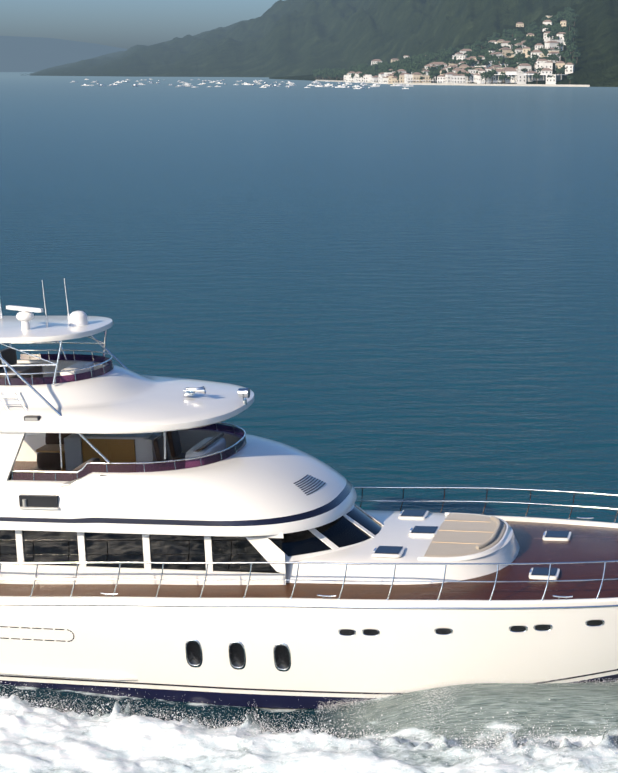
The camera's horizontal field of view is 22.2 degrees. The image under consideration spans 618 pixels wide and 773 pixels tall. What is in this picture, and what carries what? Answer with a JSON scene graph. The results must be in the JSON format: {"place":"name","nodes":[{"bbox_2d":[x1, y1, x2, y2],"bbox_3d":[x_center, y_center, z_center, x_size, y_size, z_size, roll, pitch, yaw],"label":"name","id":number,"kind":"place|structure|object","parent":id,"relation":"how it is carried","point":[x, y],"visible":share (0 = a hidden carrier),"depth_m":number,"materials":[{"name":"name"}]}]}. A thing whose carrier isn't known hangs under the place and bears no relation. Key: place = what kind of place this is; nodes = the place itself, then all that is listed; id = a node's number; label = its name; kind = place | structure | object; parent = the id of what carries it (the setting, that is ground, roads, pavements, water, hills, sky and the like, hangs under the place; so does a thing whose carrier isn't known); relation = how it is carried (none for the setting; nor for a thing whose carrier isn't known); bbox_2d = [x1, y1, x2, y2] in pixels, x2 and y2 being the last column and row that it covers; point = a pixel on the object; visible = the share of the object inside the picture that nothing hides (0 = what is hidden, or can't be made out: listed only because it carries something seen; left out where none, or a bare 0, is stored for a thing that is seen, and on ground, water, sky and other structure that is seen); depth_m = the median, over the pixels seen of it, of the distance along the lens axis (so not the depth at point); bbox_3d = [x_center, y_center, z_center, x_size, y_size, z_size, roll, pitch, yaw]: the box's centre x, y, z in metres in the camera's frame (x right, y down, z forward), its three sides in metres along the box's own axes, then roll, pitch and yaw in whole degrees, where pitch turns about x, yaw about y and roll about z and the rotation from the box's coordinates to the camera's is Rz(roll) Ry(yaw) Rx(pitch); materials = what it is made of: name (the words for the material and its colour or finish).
{"place":"outdoors","nodes":[
{"label":"outdoors","id":0,"kind":"place"},
{"bbox_2d":[0,36,127,71],"bbox_3d":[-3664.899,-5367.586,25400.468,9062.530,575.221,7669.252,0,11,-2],"label":"distant mountain","id":1,"kind":"structure","parent":0,"point":[26,54],"depth_m":22871.63,"materials":[{"name":"blue"}]},
{"bbox_2d":[0,0,283,48],"label":"sky","id":2,"kind":"structure","parent":0,"point":[125,24],"materials":[{"name":"blue"}]},
{"bbox_2d":[21,0,583,76],"bbox_3d":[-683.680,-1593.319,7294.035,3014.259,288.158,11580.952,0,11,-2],"label":"mountain","id":3,"kind":"structure","parent":0,"point":[284,38],"depth_m":3456.52,"materials":[{"name":"green plant"}]},
{"bbox_2d":[0,72,617,522],"bbox_3d":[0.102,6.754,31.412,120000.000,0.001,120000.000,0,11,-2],"label":"sea","id":4,"kind":"structure","parent":0,"point":[388,296],"depth_m":108.47,"materials":[{"name":"teal liquid"}]},
{"bbox_2d":[72,79,412,88],"bbox_3d":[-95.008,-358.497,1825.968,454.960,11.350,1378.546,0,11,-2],"label":"moored boats","id":5,"kind":"object","parent":4,"relation":"on","point":[290,83],"visible":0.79,"depth_m":1412.77,"materials":[{"name":"white"}]},
{"bbox_2d":[0,278,617,708],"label":"yacht","id":6,"kind":"object","parent":4,"relation":"on","point":[168,538],"visible":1,"depth_m":32.56,"materials":[{"name":"paint"}]},
{"bbox_2d":[0,681,617,772],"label":"wake foam","id":7,"kind":"object","parent":4,"relation":"on","point":[126,745],"visible":0.69,"depth_m":29.79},
{"bbox_2d":[0,673,617,771],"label":"wake spray","id":8,"kind":"object","parent":7,"relation":"on","point":[334,705],"visible":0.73,"depth_m":29.97,"materials":[{"name":"white liquid"}]},
{"bbox_2d":[269,0,617,86],"bbox_3d":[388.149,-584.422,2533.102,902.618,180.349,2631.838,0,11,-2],"label":"town hill","id":9,"kind":"structure","parent":0,"point":[596,39],"depth_m":1538.06,"materials":[{"name":"green plant"}]},
{"bbox_2d":[312,7,580,84],"bbox_3d":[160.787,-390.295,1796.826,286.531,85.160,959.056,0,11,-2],"label":"town trees","id":10,"kind":"object","parent":9,"relation":"on","point":[415,63],"visible":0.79,"depth_m":1636.99,"materials":[{"name":"green plant"}]},
{"bbox_2d":[315,74,589,86],"bbox_3d":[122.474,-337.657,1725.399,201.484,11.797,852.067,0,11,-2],"label":"quay","id":11,"kind":"structure","parent":9,"relation":"on","point":[559,77],"depth_m":1392.44,"materials":[{"name":"stone"}]},
{"bbox_2d":[347,16,566,83],"bbox_3d":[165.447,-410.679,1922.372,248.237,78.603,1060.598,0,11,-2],"label":"ochre town houses","id":12,"kind":"structure","parent":9,"relation":"on","point":[392,79],"depth_m":1552.70,"materials":[{"name":"beige paint"}]},
{"bbox_2d":[344,20,574,83],"bbox_3d":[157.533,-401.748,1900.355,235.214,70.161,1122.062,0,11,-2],"label":"town houses","id":13,"kind":"structure","parent":0,"point":[456,78],"depth_m":1481.26,"materials":[{"name":"paint"}]}
]}

